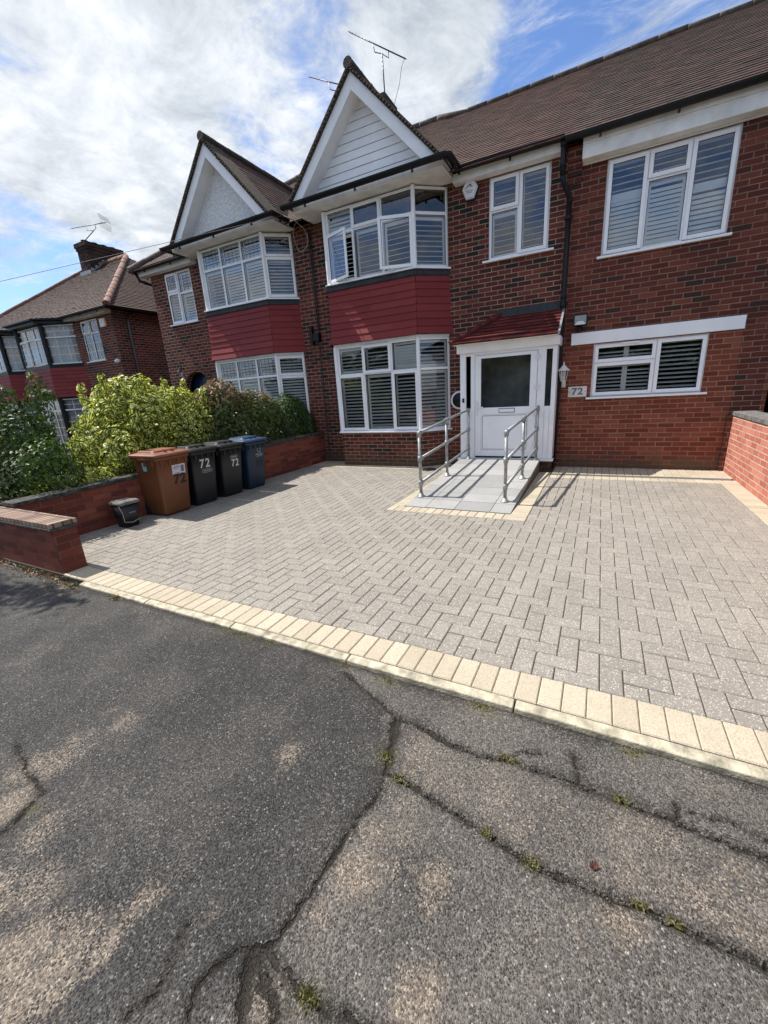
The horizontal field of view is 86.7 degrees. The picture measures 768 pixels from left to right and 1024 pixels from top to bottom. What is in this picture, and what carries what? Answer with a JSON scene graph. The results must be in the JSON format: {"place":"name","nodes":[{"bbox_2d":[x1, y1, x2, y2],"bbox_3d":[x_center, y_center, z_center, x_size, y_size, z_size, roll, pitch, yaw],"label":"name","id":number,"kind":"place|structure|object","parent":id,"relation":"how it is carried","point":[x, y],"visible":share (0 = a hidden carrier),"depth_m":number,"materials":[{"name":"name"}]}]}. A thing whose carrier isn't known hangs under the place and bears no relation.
{"place":"outdoors","nodes":[
{"label":"outdoors","id":0,"kind":"place"},
{"bbox_2d":[0,0,750,313],"label":"sky","id":1,"kind":"structure","parent":0,"point":[104,104],"materials":[{"name":"blue"}]},
{"bbox_2d":[0,563,767,1023],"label":"pavement","id":2,"kind":"structure","parent":0,"point":[200,833],"depth_m":1.34,"materials":[{"name":"grey asphalt"}]},
{"bbox_2d":[0,560,73,591],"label":"leaf litter","id":3,"kind":"object","parent":2,"relation":"on","point":[39,573],"visible":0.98,"depth_m":3.83,"materials":[{"name":"brown plant"}]},
{"bbox_2d":[65,578,78,589],"bbox_3d":[-2.682,0.619,3.494,0.209,0.081,0.104,5,18,27],"label":"weed","id":4,"kind":"object","parent":2,"relation":"on","point":[71,583],"visible":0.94,"depth_m":3.51,"materials":[{"name":"green plant"}]},
{"bbox_2d":[107,594,121,600],"bbox_3d":[-2.134,0.674,3.213,0.150,0.064,0.100,5,18,27],"label":"weed","id":5,"kind":"object","parent":2,"relation":"on","point":[115,596],"visible":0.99,"depth_m":3.21,"materials":[{"name":"green plant"}]},
{"bbox_2d":[28,628,684,1014],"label":"weeds","id":6,"kind":"object","parent":2,"relation":"on","point":[302,992],"visible":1,"depth_m":1.29,"materials":[{"name":"green plant"}]},
{"bbox_2d":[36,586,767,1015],"bbox_3d":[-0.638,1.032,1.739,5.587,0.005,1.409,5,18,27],"label":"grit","id":7,"kind":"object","parent":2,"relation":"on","point":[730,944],"visible":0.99,"depth_m":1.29,"materials":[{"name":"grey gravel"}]},
{"bbox_2d":[589,861,599,870],"bbox_3d":[0.647,1.090,1.255,0.029,0.008,0.026,-6,17,-7],"label":"dry leaf","id":8,"kind":"object","parent":2,"relation":"on","point":[594,864],"visible":1,"depth_m":1.26,"materials":[{"name":"brown plant"}]},
{"bbox_2d":[3,467,767,762],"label":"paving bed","id":9,"kind":"object","parent":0,"point":[60,575],"visible":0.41,"depth_m":2.90,"materials":[{"name":"grey sand"}]},
{"bbox_2d":[405,458,539,513],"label":"access ramp","id":10,"kind":"structure","parent":9,"relation":"on","point":[474,484],"depth_m":5.64,"materials":[{"name":"concrete"}]},
{"bbox_2d":[417,408,471,496],"bbox_3d":[0.974,-0.994,6.219,0.110,1.033,2.191,6,19,29],"label":"handrail","id":11,"kind":"object","parent":10,"relation":"on","point":[445,443],"visible":1,"depth_m":6.08,"materials":[{"name":"metal"}]},
{"bbox_2d":[500,405,539,502],"bbox_3d":[1.963,-0.909,5.716,0.110,1.033,2.192,6,19,29],"label":"handrail","id":12,"kind":"object","parent":10,"relation":"on","point":[507,457],"visible":1,"depth_m":5.55,"materials":[{"name":"metal"}]},
{"bbox_2d":[279,0,767,470],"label":"brick house","id":13,"kind":"structure","parent":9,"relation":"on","point":[621,200],"depth_m":6.42,"materials":[{"name":"red brick"}]},
{"bbox_2d":[284,216,308,251],"bbox_3d":[-1.638,-5.306,7.701,0.312,0.552,0.563,-2,17,6],"label":"cable loop","id":14,"kind":"object","parent":13,"relation":"attached to","point":[293,233],"visible":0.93,"depth_m":7.86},
{"bbox_2d":[309,327,320,344],"bbox_3d":[-1.423,-3.653,8.409,0.230,0.350,0.095,5,18,27],"label":"junction box","id":15,"kind":"object","parent":13,"relation":"attached to","point":[315,337],"visible":1,"depth_m":8.39,"materials":[{"name":"black plastic"}]},
{"bbox_2d":[308,76,337,90],"bbox_3d":[-1.165,-11.079,10.730,1.830,1.300,0.160,5,18,27],"label":"television aerial","id":16,"kind":"object","parent":13,"relation":"on","point":[325,81],"visible":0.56,"depth_m":10.80,"materials":[{"name":"metal"}]},
{"bbox_2d":[325,215,335,279],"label":"window","id":17,"kind":"structure","parent":13,"relation":"in","point":[330,240],"depth_m":7.51,"materials":[{"name":"white plastic"}]},
{"bbox_2d":[337,350,347,427],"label":"window","id":18,"kind":"structure","parent":13,"relation":"in","point":[340,368],"depth_m":8.16,"materials":[{"name":"white plastic"}]},
{"bbox_2d":[325,186,412,283],"bbox_3d":[-0.304,-4.727,7.029,1.740,1.170,0.330,5,18,27],"label":"window","id":19,"kind":"structure","parent":13,"relation":"in","point":[379,222],"depth_m":7.06,"materials":[{"name":"white plastic"}]},
{"bbox_2d":[348,31,406,90],"bbox_3d":[-0.152,-11.158,10.043,1.531,1.700,0.175,5,18,27],"label":"television aerial","id":20,"kind":"object","parent":13,"relation":"on","point":[379,53],"visible":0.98,"depth_m":9.99,"materials":[{"name":"metal"}]},
{"bbox_2d":[337,338,418,430],"bbox_3d":[-0.109,-2.380,7.812,1.740,1.610,0.136,5,18,27],"label":"window","id":21,"kind":"structure","parent":13,"relation":"in","point":[403,367],"depth_m":7.76,"materials":[{"name":"white plastic"}]},
{"bbox_2d":[414,186,447,266],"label":"window","id":22,"kind":"structure","parent":13,"relation":"in","point":[444,219],"depth_m":6.81,"materials":[{"name":"white plastic"}]},
{"bbox_2d":[420,336,450,428],"bbox_3d":[0.913,-2.354,7.501,0.610,1.610,0.111,-7,17,-12],"label":"window","id":23,"kind":"structure","parent":13,"relation":"in","point":[431,368],"depth_m":7.50,"materials":[{"name":"white plastic"}]},
{"bbox_2d":[451,391,459,408],"bbox_3d":[1.386,-2.049,7.445,0.330,0.330,0.078,5,18,27],"label":"wall charger","id":24,"kind":"object","parent":13,"relation":"attached to","point":[455,400],"depth_m":7.44,"materials":[{"name":"white plastic"}]},
{"bbox_2d":[462,180,478,202],"bbox_3d":[1.365,-5.100,6.443,0.276,0.281,0.094,5,18,27],"label":"alarm box","id":25,"kind":"object","parent":13,"relation":"attached to","point":[470,189],"visible":0.97,"depth_m":6.42,"materials":[{"name":"white plastic"}]},
{"bbox_2d":[475,350,540,455],"bbox_3d":[2.022,-1.755,6.757,1.033,1.662,0.092,5,18,27],"label":"door","id":26,"kind":"structure","parent":13,"relation":"in","point":[491,423],"depth_m":6.84,"materials":[{"name":"white plastic"}]},
{"bbox_2d":[482,161,553,263],"bbox_3d":[2.093,-4.607,6.316,1.085,1.170,0.187,5,18,27],"label":"window","id":27,"kind":"structure","parent":13,"relation":"in","point":[519,176],"depth_m":6.30,"materials":[{"name":"white plastic"}]},
{"bbox_2d":[558,362,569,386],"bbox_3d":[2.875,-2.195,6.486,0.174,0.400,0.242,16,26,49],"label":"wall lantern","id":28,"kind":"object","parent":13,"relation":"attached to","point":[565,369],"depth_m":6.46,"materials":[{"name":"white plastic"}]},
{"bbox_2d":[568,386,586,396],"bbox_3d":[3.122,-1.944,6.571,0.272,0.162,0.023,5,18,27],"label":"house number sign","id":29,"kind":"object","parent":13,"relation":"attached to","point":[578,391],"visible":1,"depth_m":6.56,"materials":[{"name":"white ceramic"}]},
{"bbox_2d":[573,313,587,331],"bbox_3d":[3.017,-2.909,6.247,0.208,0.244,0.150,5,18,27],"label":"floodlight","id":30,"kind":"object","parent":13,"relation":"attached to","point":[579,320],"visible":1,"depth_m":6.20,"materials":[{"name":"black plastic"}]},
{"bbox_2d":[585,333,708,398],"bbox_3d":[3.936,-2.163,6.122,1.560,0.825,0.187,5,18,27],"label":"window","id":31,"kind":"structure","parent":13,"relation":"in","point":[654,360],"depth_m":6.10,"materials":[{"name":"white plastic"}]},
{"bbox_2d":[597,123,742,259],"bbox_3d":[3.811,-4.255,5.511,1.560,1.220,0.186,5,18,27],"label":"window","id":32,"kind":"structure","parent":13,"relation":"in","point":[682,236],"depth_m":5.50,"materials":[{"name":"white plastic"}]},
{"bbox_2d":[551,473,732,480],"bbox_3d":[3.687,-0.490,5.981,2.290,0.062,0.116,5,18,27],"label":"drain channel","id":33,"kind":"object","parent":9,"relation":"on","point":[712,479],"visible":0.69,"depth_m":5.90,"materials":[{"name":"metal"}]},
{"bbox_2d":[717,410,767,505],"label":"garden wall","id":34,"kind":"structure","parent":9,"relation":"on","point":[743,459],"depth_m":5.09,"materials":[{"name":"brick"}]},
{"bbox_2d":[64,461,767,768],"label":"driveway border","id":35,"kind":"object","parent":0,"point":[745,745],"visible":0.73,"depth_m":2.27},
{"bbox_2d":[79,466,767,731],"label":"driveway","id":36,"kind":"structure","parent":0,"point":[321,535],"depth_m":3.27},
{"bbox_2d":[108,497,140,527],"bbox_3d":[-3.217,0.008,5.086,0.265,0.340,0.260,5,18,27],"label":"food caddy","id":37,"kind":"object","parent":36,"relation":"on","point":[126,511],"visible":1,"depth_m":5.02,"materials":[{"name":"grey plastic"}]},
{"bbox_2d":[128,447,190,515],"bbox_3d":[-3.005,-0.424,5.551,0.638,0.876,0.555,5,18,27],"label":"wheelie bin","id":38,"kind":"object","parent":36,"relation":"on","point":[162,473],"visible":0.99,"depth_m":5.38,"materials":[{"name":"brown plastic"}]},
{"bbox_2d":[175,444,217,504],"bbox_3d":[-2.784,-0.559,5.985,0.618,0.861,0.505,5,18,27],"label":"wheelie bin","id":39,"kind":"object","parent":36,"relation":"on","point":[201,473],"visible":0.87,"depth_m":5.84,"materials":[{"name":"grey plastic"}]},
{"bbox_2d":[200,440,243,496],"bbox_3d":[-2.552,-0.696,6.418,0.618,0.851,0.505,5,18,27],"label":"wheelie bin","id":40,"kind":"object","parent":36,"relation":"on","point":[228,466],"visible":0.83,"depth_m":6.26,"materials":[{"name":"grey plastic"}]},
{"bbox_2d":[222,436,266,488],"bbox_3d":[-2.316,-0.844,6.857,0.618,0.856,0.515,5,18,27],"label":"wheelie bin","id":41,"kind":"object","parent":36,"relation":"on","point":[252,462],"visible":0.8,"depth_m":6.70,"materials":[{"name":"blue plastic"}]},
{"bbox_2d":[422,468,435,470],"bbox_3d":[0.831,-0.786,7.474,0.260,0.014,0.260,5,18,27],"label":"drain cover","id":42,"kind":"object","parent":36,"relation":"on","point":[428,469],"visible":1,"depth_m":7.43,"materials":[{"name":"black plastic"}]},
{"label":"ground","id":43,"kind":"structure","parent":0,"visible":0},
{"bbox_2d":[0,506,87,573],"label":"garden wall","id":44,"kind":"structure","parent":43,"relation":"on","point":[51,542],"depth_m":3.82,"materials":[{"name":"brick"}]},
{"bbox_2d":[0,261,157,450],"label":"house","id":45,"kind":"structure","parent":43,"relation":"on","point":[12,373],"depth_m":14.82,"materials":[{"name":"red brick"}]},
{"bbox_2d":[0,338,12,372],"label":"window","id":46,"kind":"structure","parent":45,"relation":"in","point":[2,366],"depth_m":14.58,"materials":[{"name":"white paint"}]},
{"bbox_2d":[1,336,24,371],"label":"window","id":47,"kind":"structure","parent":45,"relation":"in","point":[11,345],"depth_m":14.40,"materials":[{"name":"white paint"}]},
{"bbox_2d":[2,403,30,442],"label":"window","id":48,"kind":"structure","parent":45,"relation":"in","point":[16,403],"depth_m":15.21,"materials":[{"name":"white paint"}]},
{"bbox_2d":[22,402,42,437],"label":"window","id":49,"kind":"structure","parent":45,"relation":"in","point":[25,402],"depth_m":14.93,"materials":[{"name":"white paint"}]},
{"bbox_2d":[2,240,179,448],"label":"house","id":50,"kind":"structure","parent":43,"relation":"on","point":[64,353],"depth_m":13.12,"materials":[{"name":"red brick"}]},
{"bbox_2d":[19,333,30,365],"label":"window","id":51,"kind":"structure","parent":50,"relation":"in","point":[22,340],"depth_m":13.81,"materials":[{"name":"white paint"}]},
{"bbox_2d":[17,327,54,367],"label":"window","id":52,"kind":"structure","parent":50,"relation":"in","point":[32,341],"depth_m":13.41,"materials":[{"name":"white paint"}]},
{"bbox_2d":[38,399,71,444],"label":"window","id":53,"kind":"structure","parent":50,"relation":"in","point":[62,433],"depth_m":14.02,"materials":[{"name":"white paint"}]},
{"bbox_2d":[42,324,81,364],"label":"window","id":54,"kind":"structure","parent":50,"relation":"in","point":[61,345],"depth_m":13.07,"materials":[{"name":"white paint"}]},
{"bbox_2d":[63,397,94,442],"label":"window","id":55,"kind":"structure","parent":50,"relation":"in","point":[74,407],"depth_m":13.65,"materials":[{"name":"white paint"}]},
{"bbox_2d":[70,214,110,240],"bbox_3d":[-11.270,-10.766,15.543,2.192,0.631,0.391,5,18,27],"label":"television aerial","id":56,"kind":"object","parent":50,"relation":"on","point":[95,226],"visible":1,"depth_m":15.34,"materials":[{"name":"metal"}]},
{"bbox_2d":[80,318,106,362],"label":"window","id":57,"kind":"structure","parent":50,"relation":"in","point":[88,322],"depth_m":12.65,"materials":[{"name":"white paint"}]},
{"bbox_2d":[98,318,107,327],"bbox_3d":[-8.338,-5.626,12.078,0.320,0.240,0.069,5,18,27],"label":"alarm box","id":58,"kind":"object","parent":50,"relation":"attached to","point":[103,322],"visible":1,"depth_m":12.04,"materials":[{"name":"white plastic"}]},
{"bbox_2d":[2,431,325,534],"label":"garden wall","id":59,"kind":"structure","parent":43,"relation":"on","point":[87,506],"depth_m":5.15,"materials":[{"name":"brick"}]},
{"bbox_2d":[79,581,767,786],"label":"kerb","id":60,"kind":"structure","parent":43,"relation":"on","point":[722,765],"depth_m":1.90,"materials":[{"name":"beige concrete"}]},
{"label":"garden soil","id":61,"kind":"structure","parent":0,"visible":0},
{"bbox_2d":[0,371,88,506],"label":"leafy shrub","id":62,"kind":"object","parent":61,"relation":"on","point":[34,470],"visible":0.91,"depth_m":4.96,"materials":[{"name":"green plant"}]},
{"bbox_2d":[29,466,124,494],"bbox_3d":[-3.818,-0.193,5.254,0.401,0.728,1.099,5,18,27],"label":"variegated groundcover","id":63,"kind":"object","parent":61,"relation":"on","point":[104,472],"visible":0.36,"depth_m":5.18,"materials":[{"name":"green plant"}]},
{"bbox_2d":[11,445,143,483],"bbox_3d":[-5.907,-0.842,7.667,3.837,0.838,0.642,5,18,27],"label":"clipped hedge","id":64,"kind":"object","parent":61,"relation":"on","point":[70,457],"visible":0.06,"depth_m":7.20,"materials":[{"name":"green plant"}]},
{"bbox_2d":[65,373,216,475],"bbox_3d":[-3.691,-1.141,6.298,1.390,1.933,2.518,5,18,27],"label":"variegated hedge","id":65,"kind":"object","parent":61,"relation":"on","point":[125,424],"visible":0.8,"depth_m":5.78,"materials":[{"name":"green plant"}]},
{"bbox_2d":[127,130,322,441],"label":"neighbour house","id":66,"kind":"structure","parent":61,"relation":"on","point":[233,305],"depth_m":8.67,"materials":[{"name":"red brick"}]},
{"bbox_2d":[0,215,282,281],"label":"telephone wire","id":67,"kind":"object","parent":66,"relation":"attached to","point":[141,248],"visible":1,"depth_m":7.63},
{"bbox_2d":[164,268,199,326],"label":"window","id":68,"kind":"structure","parent":66,"relation":"in","point":[175,292],"depth_m":9.91,"materials":[{"name":"white plastic"}]},
{"bbox_2d":[192,372,217,440],"bbox_3d":[-4.572,-2.576,10.840,1.000,2.300,0.050,5,18,27],"label":"door","id":69,"kind":"structure","parent":66,"relation":"in","point":[199,379],"depth_m":10.67,"materials":[{"name":"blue paint"}]},
{"bbox_2d":[200,254,217,308],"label":"window","id":70,"kind":"structure","parent":66,"relation":"in","point":[202,255],"depth_m":9.03,"materials":[{"name":"white plastic"}]},
{"bbox_2d":[219,364,230,400],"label":"window","id":71,"kind":"structure","parent":66,"relation":"in","point":[221,370],"depth_m":9.51,"materials":[{"name":"white plastic"}]},
{"bbox_2d":[200,234,266,309],"bbox_3d":[-3.153,-5.007,8.592,1.780,1.170,0.110,5,18,27],"label":"window","id":72,"kind":"structure","parent":66,"relation":"in","point":[221,266],"depth_m":8.55,"materials":[{"name":"white plastic"}]},
{"bbox_2d":[218,356,280,431],"bbox_3d":[-3.002,-2.632,9.292,1.780,1.610,0.107,5,18,27],"label":"window","id":73,"kind":"structure","parent":66,"relation":"in","point":[233,378],"depth_m":9.11,"materials":[{"name":"white plastic"}]},
{"bbox_2d":[262,233,297,297],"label":"window","id":74,"kind":"structure","parent":66,"relation":"in","point":[271,258],"depth_m":8.22,"materials":[{"name":"white plastic"}]},
{"bbox_2d":[278,354,311,431],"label":"window","id":75,"kind":"structure","parent":66,"relation":"in","point":[301,374],"depth_m":8.83,"materials":[{"name":"white plastic"}]},
{"bbox_2d":[177,378,284,441],"bbox_3d":[-2.773,-1.562,7.659,1.147,1.848,2.265,5,18,27],"label":"red tipped hedge","id":76,"kind":"object","parent":61,"relation":"on","point":[229,414],"visible":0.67,"depth_m":7.37,"materials":[{"name":"green plant"}]},
{"bbox_2d":[273,392,316,438],"bbox_3d":[-1.981,-1.806,8.800,0.848,1.578,0.995,5,18,27],"label":"dark green bush","id":77,"kind":"object","parent":61,"relation":"on","point":[293,405],"visible":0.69,"depth_m":8.60,"materials":[{"name":"green plant"}]}
]}

